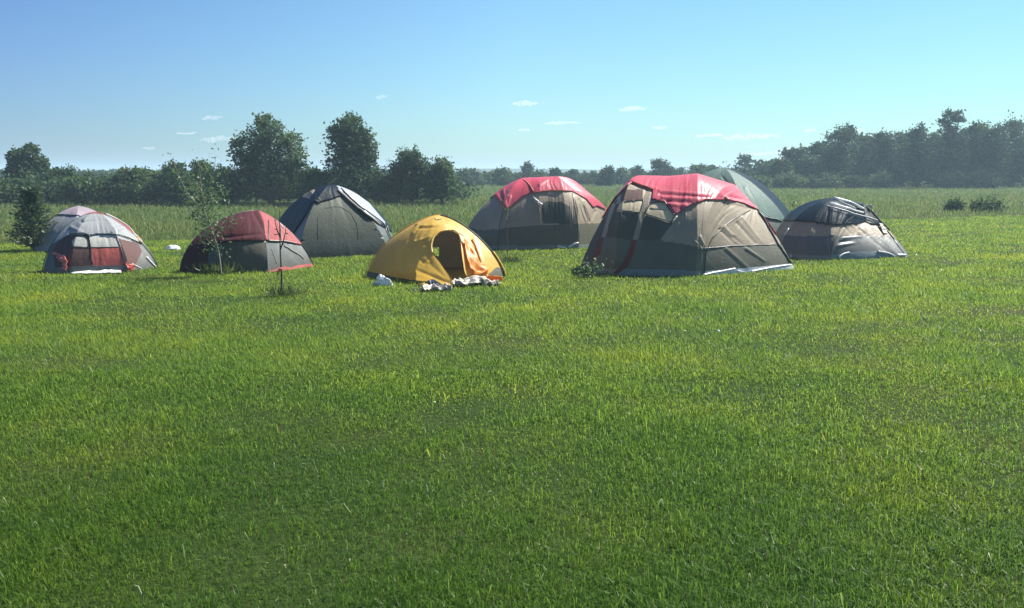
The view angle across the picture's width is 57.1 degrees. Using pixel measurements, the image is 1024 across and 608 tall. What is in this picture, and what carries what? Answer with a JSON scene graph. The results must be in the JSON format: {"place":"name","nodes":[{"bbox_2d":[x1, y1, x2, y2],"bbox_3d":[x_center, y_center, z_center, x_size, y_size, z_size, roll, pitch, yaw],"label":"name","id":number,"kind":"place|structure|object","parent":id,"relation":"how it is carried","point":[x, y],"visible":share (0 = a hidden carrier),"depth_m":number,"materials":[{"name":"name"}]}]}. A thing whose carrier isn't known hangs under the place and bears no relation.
{"place":"outdoors","nodes":[
{"label":"outdoors","id":0,"kind":"place"},
{"bbox_2d":[77,169,690,173],"bbox_3d":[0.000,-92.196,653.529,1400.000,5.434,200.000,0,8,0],"label":"hills","id":1,"kind":"structure","parent":0,"point":[519,170],"depth_m":600.45,"materials":[{"name":"green plant"}]},
{"bbox_2d":[0,178,1023,607],"bbox_3d":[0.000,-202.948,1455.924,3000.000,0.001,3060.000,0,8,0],"label":"ground","id":2,"kind":"structure","parent":0,"point":[330,476],"depth_m":7.21,"materials":[{"name":"green plant"}]},
{"bbox_2d":[0,177,21,204],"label":"bush","id":3,"kind":"object","parent":2,"relation":"on","point":[2,193],"visible":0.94,"depth_m":55.53,"materials":[{"name":"green plant"}]},
{"bbox_2d":[1,141,50,180],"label":"deciduous tree","id":4,"kind":"object","parent":2,"relation":"on","point":[21,161],"visible":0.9,"depth_m":58.77,"materials":[{"name":"green plant"}]},
{"bbox_2d":[5,184,57,249],"bbox_3d":[-12.441,-2.232,24.437,1.348,1.768,1.444,-5,10,-33],"label":"spruce sapling","id":5,"kind":"object","parent":2,"relation":"on","point":[29,209],"visible":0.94,"depth_m":24.28,"materials":[{"name":"green plant"}]},
{"bbox_2d":[29,162,77,204],"bbox_3d":[-28.335,-7.383,58.135,2.930,2.726,2.672,0,8,0],"label":"bush","id":6,"kind":"object","parent":2,"relation":"on","point":[50,174],"visible":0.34,"depth_m":58.29,"materials":[{"name":"green plant"}]},
{"bbox_2d":[30,206,97,251],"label":"dome tent","id":7,"kind":"object","parent":2,"relation":"on","point":[65,218],"visible":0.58,"depth_m":24.43,"materials":[{"name":"grey fabric"}]},
{"bbox_2d":[58,171,96,205],"bbox_3d":[-25.980,-6.910,56.549,2.492,2.208,2.297,0,8,0],"label":"bush","id":8,"kind":"object","parent":2,"relation":"on","point":[81,199],"visible":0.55,"depth_m":56.36,"materials":[{"name":"green plant"}]},
{"bbox_2d":[42,212,157,273],"bbox_3d":[-8.508,-1.389,20.274,1.850,1.198,3.130,2,8,13],"label":"dome tent","id":9,"kind":"object","parent":2,"relation":"on","point":[94,242],"visible":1,"depth_m":19.38,"materials":[{"name":"fabric"}]},
{"bbox_2d":[72,237,86,246],"bbox_3d":[-8.839,-1.267,19.229,0.294,0.215,0.146,-3,8,-19],"label":"window","id":10,"kind":"structure","parent":9,"relation":"in","point":[77,241],"depth_m":19.23,"materials":[{"name":"white fabric"}]},
{"bbox_2d":[90,235,119,246],"bbox_3d":[-8.405,-1.295,19.405,0.570,0.236,0.184,-3,9,-20],"label":"window","id":11,"kind":"structure","parent":9,"relation":"in","point":[105,240],"depth_m":19.40,"materials":[{"name":"white fabric"}]},
{"bbox_2d":[90,247,123,265],"bbox_3d":[-8.307,-0.980,19.303,0.623,0.371,0.166,-3,8,-19],"label":"door panel","id":12,"kind":"structure","parent":9,"relation":"in","point":[102,256],"depth_m":19.29,"materials":[{"name":"red fabric"}]},
{"bbox_2d":[84,173,122,204],"bbox_3d":[-24.250,-6.775,56.035,2.419,1.992,2.476,0,8,0],"label":"bush","id":13,"kind":"object","parent":2,"relation":"on","point":[105,198],"visible":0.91,"depth_m":55.60,"materials":[{"name":"green plant"}]},
{"bbox_2d":[108,164,150,205],"bbox_3d":[-22.815,-7.016,56.052,2.466,2.648,2.497,-4,9,-25],"label":"bush","id":14,"kind":"object","parent":2,"relation":"on","point":[132,175],"visible":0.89,"depth_m":55.95,"materials":[{"name":"green plant"}]},
{"bbox_2d":[139,166,170,204],"bbox_3d":[-21.807,-7.192,57.321,2.824,2.477,2.726,0,8,0],"label":"bush","id":15,"kind":"object","parent":2,"relation":"on","point":[153,174],"visible":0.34,"depth_m":57.22,"materials":[{"name":"green plant"}]},
{"bbox_2d":[165,245,179,249],"bbox_3d":[-8.981,-1.503,24.927,0.447,0.126,0.309,0,8,0],"label":"pillow","id":16,"kind":"object","parent":2,"relation":"on","point":[171,247],"visible":0.98,"depth_m":24.85,"materials":[{"name":"white fabric"}]},
{"bbox_2d":[151,157,199,204],"bbox_3d":[-19.892,-7.302,56.226,3.108,3.036,2.906,0,8,0],"label":"bush","id":17,"kind":"object","parent":2,"relation":"on","point":[170,167],"visible":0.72,"depth_m":56.09,"materials":[{"name":"green plant"}]},
{"bbox_2d":[162,141,245,275],"bbox_3d":[-6.140,-1.865,18.517,1.672,2.634,1.327,0,8,0],"label":"sapling","id":18,"kind":"object","parent":2,"relation":"on","point":[198,197],"visible":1,"depth_m":18.51,"materials":[{"name":"green plant"}]},
{"bbox_2d":[180,158,234,205],"bbox_3d":[-17.742,-7.056,54.873,2.958,2.987,3.000,0,8,0],"label":"bush","id":19,"kind":"object","parent":2,"relation":"on","point":[194,168],"visible":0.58,"depth_m":54.69,"materials":[{"name":"green plant"}]},
{"bbox_2d":[185,260,253,274],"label":"grass tuft","id":20,"kind":"object","parent":2,"relation":"on","point":[216,269],"visible":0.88,"depth_m":18.91,"materials":[{"name":"green plant"}]},
{"bbox_2d":[212,166,245,205],"bbox_3d":[-17.008,-6.931,55.775,2.265,2.561,2.408,2,8,16],"label":"bush","id":21,"kind":"object","parent":2,"relation":"on","point":[231,179],"visible":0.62,"depth_m":55.58,"materials":[{"name":"green plant"}]},
{"bbox_2d":[1,172,483,202],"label":"hedge thicket","id":22,"kind":"object","parent":2,"relation":"on","point":[48,188],"visible":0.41,"depth_m":56.06,"materials":[{"name":"green plant"}]},
{"bbox_2d":[180,210,313,273],"bbox_3d":[-5.555,-1.441,20.556,2.496,1.222,3.524,0,8,0],"label":"dome tent","id":23,"kind":"object","parent":2,"relation":"on","point":[254,243],"visible":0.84,"depth_m":19.29,"materials":[{"name":"red fabric"}]},
{"bbox_2d":[220,242,266,271],"bbox_3d":[-5.479,-0.953,19.201,0.908,0.590,0.194,-2,8,-13],"label":"door","id":24,"kind":"structure","parent":23,"relation":"in","point":[251,256],"depth_m":19.15,"materials":[{"name":"grey fabric"}]},
{"bbox_2d":[225,111,317,205],"bbox_3d":[-14.164,-8.593,55.817,5.477,5.659,4.447,0,8,0],"label":"deciduous tree","id":25,"kind":"object","parent":2,"relation":"on","point":[254,162],"visible":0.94,"depth_m":54.91,"materials":[{"name":"green plant"}]},
{"bbox_2d":[270,207,290,292],"bbox_3d":[-3.793,-0.890,15.531,0.340,1.532,0.176,0,8,0],"label":"sapling","id":26,"kind":"object","parent":2,"relation":"on","point":[280,247],"visible":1,"depth_m":15.48,"materials":[{"name":"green plant"}]},
{"bbox_2d":[260,284,309,296],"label":"grass tuft","id":27,"kind":"object","parent":2,"relation":"on","point":[287,291],"visible":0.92,"depth_m":15.57,"materials":[{"name":"green plant"}]},
{"bbox_2d":[295,165,328,196],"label":"bush","id":28,"kind":"object","parent":2,"relation":"on","point":[312,181],"visible":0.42,"depth_m":54.79,"materials":[{"name":"green plant"}]},
{"bbox_2d":[278,185,393,258],"bbox_3d":[-4.789,-2.295,24.812,3.464,1.726,5.492,0,8,0],"label":"dome tent","id":29,"kind":"object","parent":2,"relation":"on","point":[331,221],"visible":0.97,"depth_m":23.03,"materials":[{"name":"grey fabric"}]},
{"bbox_2d":[0,167,691,182],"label":"distant scrub","id":30,"kind":"object","parent":2,"relation":"on","point":[105,172],"visible":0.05,"depth_m":151.71,"materials":[{"name":"green plant"}]},
{"bbox_2d":[315,110,386,193],"bbox_3d":[-9.389,-8.493,55.095,3.503,5.668,4.030,8,11,44],"label":"deciduous tree","id":31,"kind":"object","parent":2,"relation":"on","point":[353,160],"visible":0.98,"depth_m":54.66,"materials":[{"name":"green plant"}]},
{"bbox_2d":[372,274,392,285],"bbox_3d":[-2.333,-0.429,16.980,0.374,0.215,0.261,-3,9,-20],"label":"plastic bag","id":32,"kind":"object","parent":2,"relation":"on","point":[381,279],"visible":0.98,"depth_m":16.92,"materials":[{"name":"white plastic"}]},
{"bbox_2d":[370,173,403,203],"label":"bush","id":33,"kind":"object","parent":2,"relation":"on","point":[383,195],"visible":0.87,"depth_m":55.78,"materials":[{"name":"green plant"}]},
{"bbox_2d":[384,144,434,205],"bbox_3d":[-6.091,-7.761,56.708,3.451,3.765,3.008,-2,8,-12],"label":"deciduous tree","id":34,"kind":"object","parent":2,"relation":"on","point":[412,166],"visible":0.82,"depth_m":55.93,"materials":[{"name":"green plant"}]},
{"bbox_2d":[426,279,441,285],"bbox_3d":[-1.431,-0.377,16.898,0.417,0.134,0.302,0,8,0],"label":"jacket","id":35,"kind":"object","parent":2,"relation":"on","point":[431,281],"visible":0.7,"depth_m":16.85,"materials":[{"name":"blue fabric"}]},
{"bbox_2d":[365,214,505,285],"bbox_3d":[-1.497,-1.148,18.510,2.781,1.213,3.296,0,8,0],"label":"dome tent","id":36,"kind":"object","parent":2,"relation":"on","point":[464,252],"visible":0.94,"depth_m":18.03,"materials":[{"name":"yellow fabric"}]},
{"bbox_2d":[432,231,463,266],"bbox_3d":[-1.306,-1.159,19.351,1.020,0.998,1.565,0,8,0],"label":"inner door","id":37,"kind":"structure","parent":36,"relation":"in","point":[448,242],"depth_m":19.88,"materials":[{"name":"grey fabric"}]},
{"bbox_2d":[420,283,452,290],"bbox_3d":[-1.299,-0.305,16.256,0.561,0.136,0.400,0,8,0],"label":"towel","id":38,"kind":"object","parent":2,"relation":"on","point":[442,287],"visible":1,"depth_m":16.17,"materials":[{"name":"beige fabric"}]},
{"bbox_2d":[419,155,458,205],"bbox_3d":[-4.386,-7.401,56.479,2.699,3.112,2.065,-3,8,-18],"label":"deciduous tree","id":39,"kind":"object","parent":2,"relation":"on","point":[444,169],"visible":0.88,"depth_m":56.02,"materials":[{"name":"green plant"}]},
{"bbox_2d":[453,167,487,186],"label":"deciduous tree","id":40,"kind":"object","parent":2,"relation":"on","point":[471,175],"visible":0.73,"depth_m":129.15,"materials":[{"name":"green plant"}]},
{"bbox_2d":[450,275,500,285],"bbox_3d":[-0.649,-0.429,17.081,0.922,0.152,0.680,0,8,0],"label":"blanket","id":41,"kind":"object","parent":2,"relation":"on","point":[470,280],"visible":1,"depth_m":16.92,"materials":[{"name":"beige fabric"}]},
{"bbox_2d":[479,171,495,184],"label":"deciduous tree","id":42,"kind":"object","parent":2,"relation":"on","point":[485,175],"visible":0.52,"depth_m":143.62,"materials":[{"name":"green plant"}]},
{"bbox_2d":[488,165,515,185],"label":"deciduous tree","id":43,"kind":"object","parent":2,"relation":"on","point":[501,177],"visible":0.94,"depth_m":128.59,"materials":[{"name":"green plant"}]},
{"bbox_2d":[500,190,515,259],"bbox_3d":[-0.097,-1.761,21.324,0.397,1.641,0.237,0,8,0],"label":"sapling","id":44,"kind":"object","parent":2,"relation":"on","point":[506,220],"visible":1,"depth_m":21.28,"materials":[{"name":"green plant"}]},
{"bbox_2d":[497,255,525,261],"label":"grass tuft","id":45,"kind":"object","parent":2,"relation":"on","point":[515,258],"visible":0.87,"depth_m":21.36,"materials":[{"name":"green plant"}]},
{"bbox_2d":[1,245,1022,607],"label":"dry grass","id":46,"kind":"structure","parent":2,"relation":"on","point":[493,427],"depth_m":8.17,"materials":[{"name":"plant"}]},
{"bbox_2d":[514,160,534,180],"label":"deciduous tree","id":47,"kind":"object","parent":2,"relation":"on","point":[526,167],"visible":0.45,"depth_m":142.19,"materials":[{"name":"green plant"}]},
{"bbox_2d":[468,176,605,249],"bbox_3d":[0.738,-2.553,26.017,4.171,1.933,3.189,1,8,8],"label":"cabin tent","id":48,"kind":"object","parent":2,"relation":"on","point":[556,212],"visible":0.91,"depth_m":25.13,"materials":[{"name":"beige fabric"}]},
{"bbox_2d":[542,201,573,224],"bbox_3d":[1.212,-2.432,25.102,0.886,0.619,0.186,-2,8,-15],"label":"window","id":49,"kind":"structure","parent":48,"relation":"in","point":[552,212],"depth_m":25.08,"materials":[{"name":"grey fabric"}]},
{"bbox_2d":[528,168,550,177],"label":"deciduous tree","id":50,"kind":"object","parent":2,"relation":"on","point":[539,174],"visible":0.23,"depth_m":131.81,"materials":[{"name":"green plant"}]},
{"bbox_2d":[546,167,563,176],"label":"deciduous tree","id":51,"kind":"object","parent":2,"relation":"on","point":[556,171],"visible":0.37,"depth_m":133.80,"materials":[{"name":"green plant"}]},
{"bbox_2d":[564,169,579,180],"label":"deciduous tree","id":52,"kind":"object","parent":2,"relation":"on","point":[572,174],"visible":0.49,"depth_m":144.25,"materials":[{"name":"green plant"}]},
{"bbox_2d":[575,170,598,184],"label":"deciduous tree","id":53,"kind":"object","parent":2,"relation":"on","point":[586,178],"visible":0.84,"depth_m":142.53,"materials":[{"name":"green plant"}]},
{"bbox_2d":[567,252,612,277],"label":"weed","id":54,"kind":"object","parent":2,"relation":"on","point":[590,267],"visible":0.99,"depth_m":18.31,"materials":[{"name":"green plant"}]},
{"bbox_2d":[594,165,617,185],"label":"deciduous tree","id":55,"kind":"object","parent":2,"relation":"on","point":[606,176],"visible":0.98,"depth_m":128.50,"materials":[{"name":"green plant"}]},
{"bbox_2d":[612,166,632,184],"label":"deciduous tree","id":56,"kind":"object","parent":2,"relation":"on","point":[620,174],"visible":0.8,"depth_m":140.08,"materials":[{"name":"green plant"}]},
{"bbox_2d":[627,163,647,178],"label":"deciduous tree","id":57,"kind":"object","parent":2,"relation":"on","point":[637,170],"visible":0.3,"depth_m":144.22,"materials":[{"name":"green plant"}]},
{"bbox_2d":[645,158,677,175],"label":"deciduous tree","id":58,"kind":"object","parent":2,"relation":"on","point":[660,167],"visible":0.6,"depth_m":128.98,"materials":[{"name":"green plant"}]},
{"bbox_2d":[667,166,687,175],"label":"deciduous tree","id":59,"kind":"object","parent":2,"relation":"on","point":[674,171],"visible":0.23,"depth_m":145.19,"materials":[{"name":"green plant"}]},
{"bbox_2d":[580,173,793,275],"bbox_3d":[3.190,-1.801,20.340,4.356,2.024,3.901,-4,9,-27],"label":"cabin tent","id":60,"kind":"object","parent":2,"relation":"on","point":[695,224],"visible":0.96,"depth_m":18.95,"materials":[{"name":"red"}]},
{"bbox_2d":[616,200,642,211],"bbox_3d":[2.337,-1.980,18.991,0.573,0.249,0.373,4,9,28],"label":"window","id":61,"kind":"structure","parent":60,"relation":"in","point":[635,206],"depth_m":18.92,"materials":[{"name":"beige fabric"}]},
{"bbox_2d":[615,199,643,212],"bbox_3d":[2.332,-1.979,18.985,0.598,0.258,0.346,4,9,25],"label":"window frame","id":62,"kind":"structure","parent":60,"relation":"in","point":[639,199],"depth_m":18.98,"materials":[{"name":"black fabric"}]},
{"bbox_2d":[644,201,674,221],"bbox_3d":[2.960,-1.850,18.818,0.606,0.416,0.276,3,8,18],"label":"window frame","id":63,"kind":"structure","parent":60,"relation":"in","point":[659,201],"depth_m":18.80,"materials":[{"name":"black fabric"}]},
{"bbox_2d":[646,201,673,220],"bbox_3d":[2.970,-1.844,18.830,0.575,0.404,0.276,3,8,18],"label":"window","id":64,"kind":"structure","parent":60,"relation":"in","point":[666,214],"depth_m":18.80,"materials":[{"name":"beige fabric"}]},
{"bbox_2d":[684,163,711,173],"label":"deciduous tree","id":65,"kind":"object","parent":2,"relation":"on","point":[700,168],"visible":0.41,"depth_m":133.08,"materials":[{"name":"green plant"}]},
{"bbox_2d":[704,164,721,171],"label":"deciduous tree","id":66,"kind":"object","parent":2,"relation":"on","point":[713,166],"visible":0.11,"depth_m":136.99,"materials":[{"name":"green plant"}]},
{"bbox_2d":[731,153,752,173],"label":"deciduous tree","id":67,"kind":"object","parent":2,"relation":"on","point":[747,158],"visible":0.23,"depth_m":143.44,"materials":[{"name":"green plant"}]},
{"bbox_2d":[702,167,789,231],"bbox_3d":[6.230,-2.833,27.043,3.776,2.170,4.721,3,8,17],"label":"dome tent","id":68,"kind":"object","parent":2,"relation":"on","point":[768,204],"visible":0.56,"depth_m":26.22,"materials":[{"name":"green fabric"}]},
{"bbox_2d":[748,172,774,187],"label":"shrub","id":69,"kind":"object","parent":2,"relation":"on","point":[763,180],"visible":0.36,"depth_m":107.83,"materials":[{"name":"green plant"}]},
{"bbox_2d":[768,157,795,187],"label":"deciduous tree","id":70,"kind":"object","parent":2,"relation":"on","point":[778,165],"visible":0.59,"depth_m":112.00,"materials":[{"name":"green plant"}]},
{"bbox_2d":[770,170,813,188],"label":"shrub","id":71,"kind":"object","parent":2,"relation":"on","point":[793,180],"visible":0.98,"depth_m":109.11,"materials":[{"name":"green plant"}]},
{"bbox_2d":[787,194,799,211],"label":"weed","id":72,"kind":"object","parent":2,"relation":"on","point":[794,202],"visible":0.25,"depth_m":36.12,"materials":[{"name":"green plant"}]},
{"bbox_2d":[778,146,809,183],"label":"deciduous tree","id":73,"kind":"object","parent":2,"relation":"on","point":[794,155],"visible":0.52,"depth_m":118.86,"materials":[{"name":"green plant"}]},
{"bbox_2d":[794,154,822,185],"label":"deciduous tree","id":74,"kind":"object","parent":2,"relation":"on","point":[810,165],"visible":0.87,"depth_m":117.15,"materials":[{"name":"green plant"}]},
{"bbox_2d":[801,141,837,185],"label":"deciduous tree","id":75,"kind":"object","parent":2,"relation":"on","point":[815,146],"visible":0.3,"depth_m":119.00,"materials":[{"name":"green plant"}]},
{"bbox_2d":[802,170,844,188],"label":"shrub","id":76,"kind":"object","parent":2,"relation":"on","point":[824,181],"visible":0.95,"depth_m":109.11,"materials":[{"name":"green plant"}]},
{"bbox_2d":[816,121,862,187],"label":"deciduous tree","id":77,"kind":"object","parent":2,"relation":"on","point":[831,163],"visible":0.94,"depth_m":113.12,"materials":[{"name":"green plant"}]},
{"bbox_2d":[776,197,907,260],"bbox_3d":[8.145,-1.909,23.132,3.136,1.456,2.995,2,8,11],"label":"dome tent","id":78,"kind":"object","parent":2,"relation":"on","point":[832,228],"visible":0.94,"depth_m":22.46,"materials":[{"name":"beige fabric"}]},
{"bbox_2d":[842,174,870,188],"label":"shrub","id":79,"kind":"object","parent":2,"relation":"on","point":[857,181],"visible":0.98,"depth_m":110.07,"materials":[{"name":"green plant"}]},
{"bbox_2d":[847,132,878,183],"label":"deciduous tree","id":80,"kind":"object","parent":2,"relation":"on","point":[862,164],"visible":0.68,"depth_m":117.49,"materials":[{"name":"green plant"}]},
{"bbox_2d":[722,131,1023,186],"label":"distant wood","id":81,"kind":"object","parent":2,"relation":"on","point":[761,168],"visible":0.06,"depth_m":123.57,"materials":[{"name":"green plant"}]},
{"bbox_2d":[866,167,901,188],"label":"shrub","id":82,"kind":"object","parent":2,"relation":"on","point":[877,180],"visible":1,"depth_m":109.93,"materials":[{"name":"green plant"}]},
{"bbox_2d":[861,127,907,187],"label":"deciduous tree","id":83,"kind":"object","parent":2,"relation":"on","point":[884,144],"visible":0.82,"depth_m":114.49,"materials":[{"name":"green plant"}]},
{"bbox_2d":[890,130,916,186],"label":"deciduous tree","id":84,"kind":"object","parent":2,"relation":"on","point":[899,171],"visible":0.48,"depth_m":116.51,"materials":[{"name":"green plant"}]},
{"bbox_2d":[897,121,941,187],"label":"deciduous tree","id":85,"kind":"object","parent":2,"relation":"on","point":[914,159],"visible":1,"depth_m":109.80,"materials":[{"name":"green plant"}]},
{"bbox_2d":[924,131,952,186],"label":"deciduous tree","id":86,"kind":"object","parent":2,"relation":"on","point":[928,172],"visible":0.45,"depth_m":116.70,"materials":[{"name":"green plant"}]},
{"bbox_2d":[928,167,969,188],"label":"shrub","id":87,"kind":"object","parent":2,"relation":"on","point":[946,180],"visible":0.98,"depth_m":108.95,"materials":[{"name":"green plant"}]},
{"bbox_2d":[941,196,967,211],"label":"bush","id":88,"kind":"object","parent":2,"relation":"on","point":[956,204],"visible":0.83,"depth_m":48.00,"materials":[{"name":"green plant"}]},
{"bbox_2d":[931,107,983,178],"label":"pine tree","id":89,"kind":"object","parent":2,"relation":"on","point":[950,138],"visible":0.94,"depth_m":111.57,"materials":[{"name":"green plant"}]},
{"bbox_2d":[955,127,986,186],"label":"deciduous tree","id":90,"kind":"object","parent":2,"relation":"on","point":[964,155],"visible":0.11,"depth_m":115.76,"materials":[{"name":"green plant"}]},
{"bbox_2d":[958,165,1006,188],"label":"shrub","id":91,"kind":"object","parent":2,"relation":"on","point":[976,180],"visible":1,"depth_m":107.56,"materials":[{"name":"green plant"}]},
{"bbox_2d":[963,119,1010,175],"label":"deciduous tree","id":92,"kind":"object","parent":2,"relation":"on","point":[978,130],"visible":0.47,"depth_m":113.16,"materials":[{"name":"green plant"}]},
{"bbox_2d":[966,193,1008,212],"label":"bush","id":93,"kind":"object","parent":2,"relation":"on","point":[975,205],"visible":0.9,"depth_m":47.88,"materials":[{"name":"green plant"}]},
{"bbox_2d":[974,122,1013,177],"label":"deciduous tree","id":94,"kind":"object","parent":2,"relation":"on","point":[994,137],"visible":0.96,"depth_m":110.35,"materials":[{"name":"green plant"}]},
{"bbox_2d":[990,110,1023,186],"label":"deciduous tree","id":95,"kind":"object","parent":2,"relation":"on","point":[1015,127],"visible":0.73,"depth_m":114.67,"materials":[{"name":"green plant"}]},
{"bbox_2d":[0,182,1023,244],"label":"meadow grass","id":96,"kind":"structure","parent":0,"point":[397,209],"depth_m":52.37,"materials":[{"name":"green plant"}]},
{"bbox_2d":[0,0,1023,170],"label":"sky","id":97,"kind":"structure","parent":0,"point":[96,84],"materials":[{"name":"blue"}]}
]}

